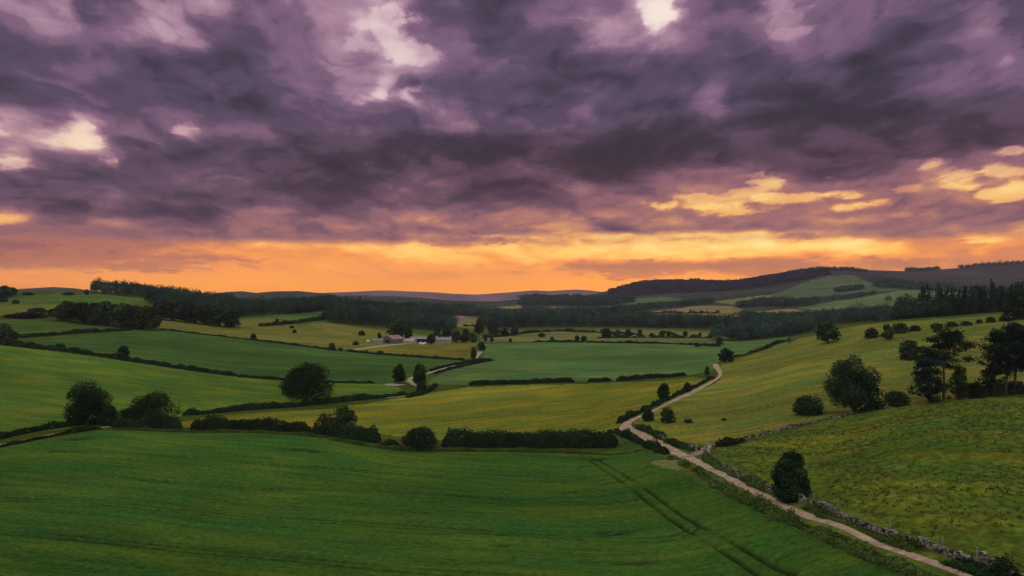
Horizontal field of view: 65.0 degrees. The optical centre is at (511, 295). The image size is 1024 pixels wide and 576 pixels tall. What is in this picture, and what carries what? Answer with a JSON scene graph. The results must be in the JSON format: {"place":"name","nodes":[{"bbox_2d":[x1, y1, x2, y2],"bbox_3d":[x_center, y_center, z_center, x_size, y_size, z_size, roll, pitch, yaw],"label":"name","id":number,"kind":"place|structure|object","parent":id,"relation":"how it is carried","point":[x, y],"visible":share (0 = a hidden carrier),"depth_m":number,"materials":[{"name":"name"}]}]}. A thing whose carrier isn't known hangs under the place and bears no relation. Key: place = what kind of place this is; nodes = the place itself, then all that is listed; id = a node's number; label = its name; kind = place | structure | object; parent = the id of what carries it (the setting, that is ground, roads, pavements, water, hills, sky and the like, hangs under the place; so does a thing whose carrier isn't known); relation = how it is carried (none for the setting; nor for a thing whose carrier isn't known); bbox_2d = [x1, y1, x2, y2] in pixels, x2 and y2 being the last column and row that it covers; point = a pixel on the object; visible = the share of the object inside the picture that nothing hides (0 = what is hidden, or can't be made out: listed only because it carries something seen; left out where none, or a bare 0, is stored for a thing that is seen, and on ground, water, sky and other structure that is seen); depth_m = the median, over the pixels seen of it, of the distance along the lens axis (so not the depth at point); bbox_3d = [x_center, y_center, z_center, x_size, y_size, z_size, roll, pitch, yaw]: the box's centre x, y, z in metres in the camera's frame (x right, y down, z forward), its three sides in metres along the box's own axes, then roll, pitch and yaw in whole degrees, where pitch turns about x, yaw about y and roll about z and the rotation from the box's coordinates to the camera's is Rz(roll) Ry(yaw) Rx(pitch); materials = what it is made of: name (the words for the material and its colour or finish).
{"place":"outdoors","nodes":[
{"label":"outdoors","id":0,"kind":"place"},
{"bbox_2d":[0,303,83,315],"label":"hay field","id":1,"kind":"structure","parent":0,"point":[5,309],"depth_m":764.80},
{"bbox_2d":[0,318,123,339],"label":"crop field","id":2,"kind":"structure","parent":0,"point":[27,325],"depth_m":590.55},
{"bbox_2d":[52,300,74,320],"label":"tree","id":3,"kind":"object","parent":2,"relation":"on","point":[60,313],"visible":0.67,"depth_m":618.95,"materials":[{"name":"green plant"}]},
{"bbox_2d":[66,302,88,322],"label":"tree","id":4,"kind":"object","parent":2,"relation":"on","point":[74,310],"visible":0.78,"depth_m":613.52,"materials":[{"name":"green plant"}]},
{"bbox_2d":[77,302,104,323],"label":"tree","id":5,"kind":"object","parent":2,"relation":"on","point":[91,308],"visible":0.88,"depth_m":614.04,"materials":[{"name":"green plant"}]},
{"bbox_2d":[92,301,118,325],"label":"tree","id":6,"kind":"object","parent":2,"relation":"on","point":[106,306],"visible":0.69,"depth_m":618.62,"materials":[{"name":"green plant"}]},
{"bbox_2d":[105,302,133,326],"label":"tree","id":7,"kind":"object","parent":2,"relation":"on","point":[122,307],"visible":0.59,"depth_m":619.10,"materials":[{"name":"green plant"}]},
{"bbox_2d":[0,345,404,433],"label":"crop field","id":8,"kind":"structure","parent":0,"point":[35,384],"depth_m":354.70,"materials":[{"name":"plant"}]},
{"bbox_2d":[61,380,113,424],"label":"tree","id":9,"kind":"object","parent":8,"relation":"on","point":[87,404],"visible":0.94,"depth_m":237.32,"materials":[{"name":"green plant"}]},
{"bbox_2d":[98,403,119,425],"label":"bush","id":10,"kind":"object","parent":8,"relation":"on","point":[109,413],"visible":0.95,"depth_m":238.09,"materials":[{"name":"green plant"}]},
{"bbox_2d":[128,391,182,422],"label":"tree","id":11,"kind":"object","parent":8,"relation":"on","point":[148,402],"visible":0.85,"depth_m":253.62,"materials":[{"name":"green plant"}]},
{"bbox_2d":[278,361,335,404],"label":"oak tree","id":12,"kind":"object","parent":8,"relation":"on","point":[305,380],"visible":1,"depth_m":317.64,"materials":[{"name":"green plant"}]},
{"bbox_2d":[32,329,461,382],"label":"crop field","id":13,"kind":"structure","parent":0,"point":[245,357],"depth_m":513.31,"materials":[{"name":"plant"}]},
{"bbox_2d":[159,318,478,349],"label":"hay field","id":14,"kind":"structure","parent":0,"point":[320,334],"depth_m":717.29,"materials":[{"name":"plant"}]},
{"bbox_2d":[172,301,196,321],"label":"tree","id":15,"kind":"object","parent":14,"relation":"on","point":[184,309],"visible":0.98,"depth_m":722.41,"materials":[{"name":"green plant"}]},
{"bbox_2d":[193,304,215,324],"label":"tree","id":16,"kind":"object","parent":14,"relation":"on","point":[201,313],"visible":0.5,"depth_m":721.44,"materials":[{"name":"green plant"}]},
{"bbox_2d":[206,307,226,325],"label":"tree","id":17,"kind":"object","parent":14,"relation":"on","point":[215,316],"visible":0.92,"depth_m":712.89,"materials":[{"name":"green plant"}]},
{"bbox_2d":[221,310,241,327],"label":"tree","id":18,"kind":"object","parent":14,"relation":"on","point":[231,317],"visible":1,"depth_m":712.01,"materials":[{"name":"green plant"}]},
{"bbox_2d":[159,328,336,349],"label":"hedge","id":19,"kind":"object","parent":14,"relation":"on","point":[280,342],"visible":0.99,"depth_m":627.48,"materials":[{"name":"green plant"}]},
{"bbox_2d":[258,315,328,326],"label":"hedge","id":20,"kind":"object","parent":14,"relation":"on","point":[315,318],"visible":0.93,"depth_m":792.06,"materials":[{"name":"green plant"}]},
{"bbox_2d":[386,319,408,336],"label":"tree","id":21,"kind":"object","parent":14,"relation":"on","point":[397,327],"visible":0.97,"depth_m":786.89,"materials":[{"name":"green plant"}]},
{"bbox_2d":[358,345,470,358],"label":"hay field","id":22,"kind":"structure","parent":0,"point":[454,351],"depth_m":642.32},
{"bbox_2d":[181,377,711,439],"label":"hay field","id":23,"kind":"structure","parent":0,"point":[600,407],"depth_m":304.52,"materials":[{"name":"plant"}]},
{"bbox_2d":[616,376,714,423],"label":"hedge","id":24,"kind":"object","parent":23,"relation":"on","point":[626,416],"visible":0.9,"depth_m":303.91,"materials":[{"name":"green plant"}]},
{"bbox_2d":[0,430,906,575],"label":"crop field","id":25,"kind":"structure","parent":0,"point":[121,503],"depth_m":145.87,"materials":[{"name":"plant"}]},
{"bbox_2d":[400,425,438,450],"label":"bush","id":26,"kind":"object","parent":25,"relation":"on","point":[421,437],"visible":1,"depth_m":221.45,"materials":[{"name":"green plant"}]},
{"bbox_2d":[455,316,518,329],"bbox_3d":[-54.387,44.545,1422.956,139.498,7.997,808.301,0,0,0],"label":"hay field","id":27,"kind":"structure","parent":0,"point":[470,320],"depth_m":1255.96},
{"bbox_2d":[0,264,1023,575],"bbox_3d":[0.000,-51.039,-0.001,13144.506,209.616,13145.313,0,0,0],"label":"ground","id":28,"kind":"structure","parent":0,"point":[1006,276],"depth_m":1058.32,"materials":[{"name":"plant"}]},
{"bbox_2d":[0,322,18,341],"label":"bush","id":29,"kind":"object","parent":28,"relation":"on","point":[8,332],"visible":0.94,"depth_m":470.26,"materials":[{"name":"green plant"}]},
{"bbox_2d":[0,418,99,438],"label":"hedge","id":30,"kind":"object","parent":28,"relation":"on","point":[13,433],"visible":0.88,"depth_m":232.05,"materials":[{"name":"green plant"}]},
{"bbox_2d":[0,425,102,447],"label":"hedge","id":31,"kind":"object","parent":28,"relation":"on","point":[75,430],"visible":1,"depth_m":222.15,"materials":[{"name":"green plant"}]},
{"bbox_2d":[0,339,120,358],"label":"hedge","id":32,"kind":"object","parent":28,"relation":"on","point":[6,342],"visible":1,"depth_m":451.32,"materials":[{"name":"green plant"}]},
{"bbox_2d":[16,327,132,337],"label":"hedge","id":33,"kind":"object","parent":28,"relation":"on","point":[72,331],"visible":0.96,"depth_m":547.75,"materials":[{"name":"green plant"}]},
{"bbox_2d":[0,294,152,304],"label":"pasture","id":34,"kind":"structure","parent":28,"relation":"on","point":[61,298],"depth_m":860.80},
{"bbox_2d":[118,305,143,328],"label":"tree","id":35,"kind":"object","parent":28,"relation":"on","point":[126,320],"visible":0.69,"depth_m":617.72,"materials":[{"name":"green plant"}]},
{"bbox_2d":[112,409,182,429],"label":"hedge","id":36,"kind":"object","parent":28,"relation":"on","point":[169,420],"visible":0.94,"depth_m":236.62,"materials":[{"name":"green plant"}]},
{"bbox_2d":[133,305,163,329],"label":"tree","id":37,"kind":"object","parent":28,"relation":"on","point":[149,316],"visible":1,"depth_m":616.58,"materials":[{"name":"green plant"}]},
{"bbox_2d":[90,277,233,299],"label":"woodland","id":38,"kind":"object","parent":28,"relation":"on","point":[124,287],"visible":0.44,"depth_m":955.22,"materials":[{"name":"green plant"}]},
{"bbox_2d":[151,301,172,318],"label":"tree","id":39,"kind":"object","parent":28,"relation":"on","point":[162,307],"visible":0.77,"depth_m":719.65,"materials":[{"name":"green plant"}]},
{"bbox_2d":[119,355,236,375],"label":"hedge","id":40,"kind":"object","parent":28,"relation":"on","point":[170,365],"visible":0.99,"depth_m":424.03,"materials":[{"name":"green plant"}]},
{"bbox_2d":[143,288,243,314],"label":"woodland","id":41,"kind":"object","parent":28,"relation":"on","point":[153,295],"visible":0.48,"depth_m":913.32,"materials":[{"name":"green plant"}]},
{"bbox_2d":[109,427,331,438],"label":"grass verge","id":42,"kind":"object","parent":28,"relation":"on","point":[300,433],"depth_m":232.44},
{"bbox_2d":[182,401,300,415],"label":"hedge","id":43,"kind":"object","parent":28,"relation":"on","point":[235,407],"visible":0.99,"depth_m":292.28,"materials":[{"name":"green plant"}]},
{"bbox_2d":[190,413,310,431],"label":"hedge","id":44,"kind":"object","parent":28,"relation":"on","point":[210,423],"visible":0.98,"depth_m":234.83,"materials":[{"name":"green plant"}]},
{"bbox_2d":[205,292,347,316],"bbox_3d":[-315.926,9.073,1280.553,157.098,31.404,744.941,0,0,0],"label":"woodland","id":45,"kind":"object","parent":28,"relation":"on","point":[290,304],"visible":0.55,"depth_m":953.86,"materials":[{"name":"green plant"}]},
{"bbox_2d":[256,311,329,326],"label":"pasture","id":46,"kind":"structure","parent":28,"relation":"on","point":[293,316],"depth_m":888.57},
{"bbox_2d":[236,374,373,383],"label":"hedge","id":47,"kind":"object","parent":28,"relation":"on","point":[278,378],"visible":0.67,"depth_m":406.83,"materials":[{"name":"green plant"}]},
{"bbox_2d":[309,411,380,443],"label":"hedge","id":48,"kind":"object","parent":28,"relation":"on","point":[340,429],"visible":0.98,"depth_m":227.84,"materials":[{"name":"green plant"}]},
{"bbox_2d":[332,405,357,427],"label":"tree","id":49,"kind":"object","parent":28,"relation":"on","point":[345,414],"visible":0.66,"depth_m":235.19,"materials":[{"name":"green plant"}]},
{"bbox_2d":[299,391,407,406],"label":"hedge","id":50,"kind":"object","parent":28,"relation":"on","point":[356,397],"visible":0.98,"depth_m":332.52,"materials":[{"name":"green plant"}]},
{"bbox_2d":[324,300,458,330],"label":"woodland","id":51,"kind":"object","parent":28,"relation":"on","point":[376,314],"visible":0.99,"depth_m":939.54,"materials":[{"name":"green plant"}]},
{"bbox_2d":[329,295,475,314],"bbox_3d":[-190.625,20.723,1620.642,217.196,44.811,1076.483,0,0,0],"label":"woodland","id":52,"kind":"object","parent":28,"relation":"on","point":[438,307],"visible":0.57,"depth_m":1649.91,"materials":[{"name":"green plant"}]},
{"bbox_2d":[346,349,463,360],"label":"hedge","id":53,"kind":"object","parent":28,"relation":"on","point":[410,355],"visible":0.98,"depth_m":579.30,"materials":[{"name":"green plant"}]},
{"bbox_2d":[412,363,427,383],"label":"tree","id":54,"kind":"object","parent":28,"relation":"on","point":[419,373],"visible":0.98,"depth_m":388.41,"materials":[{"name":"green plant"}]},
{"bbox_2d":[329,438,640,454],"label":"grass verge","id":55,"kind":"object","parent":28,"relation":"on","point":[446,449],"depth_m":220.11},
{"bbox_2d":[468,377,574,384],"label":"hedge","id":56,"kind":"object","parent":28,"relation":"on","point":[530,381],"visible":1,"depth_m":400.60,"materials":[{"name":"green plant"}]},
{"bbox_2d":[441,427,618,448],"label":"hedge","id":57,"kind":"object","parent":28,"relation":"on","point":[454,436],"visible":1,"depth_m":226.79,"materials":[{"name":"green plant"}]},
{"bbox_2d":[457,304,605,315],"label":"woodland","id":58,"kind":"object","parent":28,"relation":"on","point":[472,311],"visible":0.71,"depth_m":1694.95,"materials":[{"name":"green plant"}]},
{"bbox_2d":[517,292,636,305],"bbox_3d":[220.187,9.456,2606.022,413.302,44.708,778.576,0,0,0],"label":"woodland","id":59,"kind":"object","parent":28,"relation":"on","point":[565,298],"visible":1,"depth_m":2505.63,"materials":[{"name":"green plant"}]},
{"bbox_2d":[476,308,745,328],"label":"woodland","id":60,"kind":"object","parent":28,"relation":"on","point":[641,318],"visible":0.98,"depth_m":1158.88,"materials":[{"name":"green plant"}]},
{"bbox_2d":[609,428,669,454],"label":"undergrowth","id":61,"kind":"object","parent":28,"relation":"on","point":[635,438],"visible":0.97,"depth_m":218.61,"materials":[{"name":"green plant"}]},
{"bbox_2d":[616,372,686,380],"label":"hedge","id":62,"kind":"object","parent":28,"relation":"on","point":[644,376],"visible":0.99,"depth_m":421.05,"materials":[{"name":"green plant"}]},
{"bbox_2d":[621,296,684,307],"bbox_3d":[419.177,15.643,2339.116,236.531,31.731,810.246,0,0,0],"label":"pasture","id":63,"kind":"structure","parent":28,"relation":"on","point":[651,299],"depth_m":2520.55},
{"bbox_2d":[598,297,715,312],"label":"woodland","id":64,"kind":"object","parent":28,"relation":"on","point":[640,305],"visible":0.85,"depth_m":1938.14,"materials":[{"name":"green plant"}]},
{"bbox_2d":[635,423,700,451],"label":"undergrowth","id":65,"kind":"object","parent":28,"relation":"on","point":[649,430],"visible":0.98,"depth_m":222.19,"materials":[{"name":"green plant"}]},
{"bbox_2d":[607,267,830,295],"bbox_3d":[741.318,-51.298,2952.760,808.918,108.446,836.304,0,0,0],"label":"woodland","id":66,"kind":"object","parent":28,"relation":"on","point":[673,286],"visible":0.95,"depth_m":2847.34,"materials":[{"name":"plant"}]},
{"bbox_2d":[714,436,746,446],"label":"hedge","id":67,"kind":"object","parent":28,"relation":"on","point":[725,441],"visible":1,"depth_m":204.05,"materials":[{"name":"green plant"}]},
{"bbox_2d":[701,453,769,492],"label":"grass verge","id":68,"kind":"object","parent":28,"relation":"on","point":[747,479],"depth_m":152.65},
{"bbox_2d":[703,448,772,493],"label":"stone wall","id":69,"kind":"structure","parent":28,"relation":"on","point":[736,472],"depth_m":155.49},
{"bbox_2d":[710,313,816,340],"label":"woodland","id":70,"kind":"object","parent":28,"relation":"on","point":[768,327],"visible":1,"depth_m":878.34,"materials":[{"name":"green plant"}]},
{"bbox_2d":[734,295,821,306],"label":"woodland","id":71,"kind":"object","parent":28,"relation":"on","point":[778,301],"visible":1,"depth_m":1775.02,"materials":[{"name":"green plant"}]},
{"bbox_2d":[770,450,811,502],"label":"bush","id":72,"kind":"object","parent":28,"relation":"on","point":[791,479],"visible":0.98,"depth_m":122.96,"materials":[{"name":"green plant"}]},
{"bbox_2d":[619,363,973,575],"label":"lane","id":73,"kind":"structure","parent":28,"relation":"on","point":[644,436],"depth_m":129.08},
{"bbox_2d":[712,405,888,446],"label":"stone wall","id":74,"kind":"structure","parent":28,"relation":"on","point":[750,436],"depth_m":222.91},
{"bbox_2d":[667,455,938,575],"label":"undergrowth","id":75,"kind":"object","parent":28,"relation":"on","point":[890,560],"visible":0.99,"depth_m":106.03,"materials":[{"name":"green plant"}]},
{"bbox_2d":[734,302,892,324],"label":"woodland","id":76,"kind":"object","parent":28,"relation":"on","point":[844,315],"visible":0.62,"depth_m":1101.47,"materials":[{"name":"green plant"}]},
{"bbox_2d":[782,266,867,273],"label":"woodland","id":77,"kind":"object","parent":28,"relation":"on","point":[848,268],"visible":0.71,"depth_m":2791.76,"materials":[{"name":"green plant"}]},
{"bbox_2d":[636,313,1023,444],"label":"pasture","id":78,"kind":"structure","parent":28,"relation":"on","point":[758,392],"depth_m":331.54,"materials":[{"name":"plant"}]},
{"bbox_2d":[791,395,826,415],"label":"bush","id":79,"kind":"object","parent":78,"relation":"on","point":[803,404],"visible":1,"depth_m":239.43,"materials":[{"name":"green plant"}]},
{"bbox_2d":[814,321,840,342],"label":"tree","id":80,"kind":"object","parent":78,"relation":"on","point":[832,331],"visible":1,"depth_m":448.35,"materials":[{"name":"green plant"}]},
{"bbox_2d":[883,389,910,406],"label":"bush","id":81,"kind":"object","parent":78,"relation":"on","point":[894,398],"visible":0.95,"depth_m":261.48,"materials":[{"name":"green plant"}]},
{"bbox_2d":[898,340,921,359],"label":"bush","id":82,"kind":"object","parent":78,"relation":"on","point":[907,350],"visible":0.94,"depth_m":361.91,"materials":[{"name":"green plant"}]},
{"bbox_2d":[907,348,950,402],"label":"pine tree","id":83,"kind":"object","parent":78,"relation":"on","point":[924,363],"visible":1,"depth_m":264.51,"materials":[{"name":"green plant"}]},
{"bbox_2d":[915,324,979,400],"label":"pine tree","id":84,"kind":"object","parent":78,"relation":"on","point":[951,338],"visible":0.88,"depth_m":267.12,"materials":[{"name":"green plant"}]},
{"bbox_2d":[946,366,970,398],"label":"tree","id":85,"kind":"object","parent":78,"relation":"on","point":[962,387],"visible":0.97,"depth_m":269.66,"materials":[{"name":"green plant"}]},
{"bbox_2d":[967,381,987,398],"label":"bush","id":86,"kind":"object","parent":78,"relation":"on","point":[976,389],"visible":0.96,"depth_m":269.32,"materials":[{"name":"green plant"}]},
{"bbox_2d":[975,328,1021,396],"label":"pine tree","id":87,"kind":"object","parent":78,"relation":"on","point":[992,371],"visible":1,"depth_m":267.88,"materials":[{"name":"green plant"}]},
{"bbox_2d":[993,332,1023,395],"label":"pine tree","id":88,"kind":"object","parent":78,"relation":"on","point":[1008,336],"visible":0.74,"depth_m":267.80,"materials":[{"name":"green plant"}]},
{"bbox_2d":[999,291,1023,318],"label":"tree","id":89,"kind":"object","parent":78,"relation":"on","point":[1015,301],"visible":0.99,"depth_m":450.29,"materials":[{"name":"green plant"}]},
{"bbox_2d":[1001,321,1023,394],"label":"pine tree","id":90,"kind":"object","parent":78,"relation":"on","point":[1016,341],"visible":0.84,"depth_m":266.55,"materials":[{"name":"green plant"}]},
{"bbox_2d":[769,275,915,299],"bbox_3d":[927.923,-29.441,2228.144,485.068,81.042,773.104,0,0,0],"label":"pasture","id":91,"kind":"structure","parent":28,"relation":"on","point":[823,286],"depth_m":2315.68,"materials":[{"name":"plant"}]},
{"bbox_2d":[822,354,886,412],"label":"oak tree","id":92,"kind":"object","parent":28,"relation":"on","point":[849,393],"visible":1,"depth_m":233.53,"materials":[{"name":"green plant"}]},
{"bbox_2d":[800,502,924,551],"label":"grass verge","id":93,"kind":"object","parent":28,"relation":"on","point":[815,508],"depth_m":100.55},
{"bbox_2d":[714,397,1023,572],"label":"pasture","id":94,"kind":"structure","parent":28,"relation":"on","point":[988,538],"depth_m":130.78,"materials":[{"name":"plant"}]},
{"bbox_2d":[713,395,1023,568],"bbox_3d":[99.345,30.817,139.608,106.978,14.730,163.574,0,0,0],"label":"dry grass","id":95,"kind":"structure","parent":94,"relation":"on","point":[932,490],"depth_m":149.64,"materials":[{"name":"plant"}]},
{"bbox_2d":[797,289,967,309],"bbox_3d":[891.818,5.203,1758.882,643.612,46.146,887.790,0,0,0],"label":"pasture","id":96,"kind":"structure","parent":28,"relation":"on","point":[871,300],"depth_m":1711.58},
{"bbox_2d":[798,493,973,560],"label":"stone wall","id":97,"kind":"structure","parent":28,"relation":"on","point":[926,543],"depth_m":99.17,"materials":[{"name":"stone"}]},
{"bbox_2d":[851,293,955,321],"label":"woodland","id":98,"kind":"object","parent":28,"relation":"on","point":[906,308],"visible":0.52,"depth_m":549.02,"materials":[{"name":"green plant"}]},
{"bbox_2d":[872,277,1023,293],"bbox_3d":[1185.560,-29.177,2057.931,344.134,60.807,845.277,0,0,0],"label":"woodland","id":99,"kind":"object","parent":28,"relation":"on","point":[891,282],"visible":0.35,"depth_m":2236.57,"materials":[{"name":"green plant"}]},
{"bbox_2d":[918,279,1023,317],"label":"woodland","id":100,"kind":"object","parent":28,"relation":"on","point":[979,302],"visible":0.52,"depth_m":589.06,"materials":[{"name":"plant"}]},
{"bbox_2d":[938,553,1020,575],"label":"undergrowth","id":101,"kind":"object","parent":28,"relation":"on","point":[999,568],"visible":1,"depth_m":80.59,"materials":[{"name":"green plant"}]},
{"bbox_2d":[957,260,1023,267],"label":"woodland","id":102,"kind":"object","parent":28,"relation":"on","point":[983,264],"visible":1,"depth_m":3438.62,"materials":[{"name":"green plant"}]},
{"bbox_2d":[0,0,1023,294],"label":"sky","id":103,"kind":"structure","parent":0,"point":[473,147],"materials":[{"name":"purple"}]},
{"bbox_2d":[428,337,787,384],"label":"crop field","id":104,"kind":"structure","parent":0,"point":[575,361],"depth_m":537.90,"materials":[{"name":"plant"}]},
{"bbox_2d":[533,340,720,346],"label":"hedge","id":105,"kind":"object","parent":104,"relation":"on","point":[657,342],"visible":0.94,"depth_m":714.95,"materials":[{"name":"green plant"}]},
{"bbox_2d":[480,329,739,341],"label":"hay field","id":106,"kind":"structure","parent":0,"point":[532,337],"depth_m":885.83,"materials":[{"name":"plant"}]},
{"bbox_2d":[597,334,712,337],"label":"hedge","id":107,"kind":"object","parent":106,"relation":"on","point":[655,336],"visible":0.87,"depth_m":871.62,"materials":[{"name":"green plant"}]},
{"bbox_2d":[649,460,682,470],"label":"verge","id":108,"kind":"structure","parent":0,"point":[670,464],"depth_m":180.02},
{"bbox_2d":[636,306,742,315],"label":"hay field","id":109,"kind":"structure","parent":0,"point":[727,309],"depth_m":1722.34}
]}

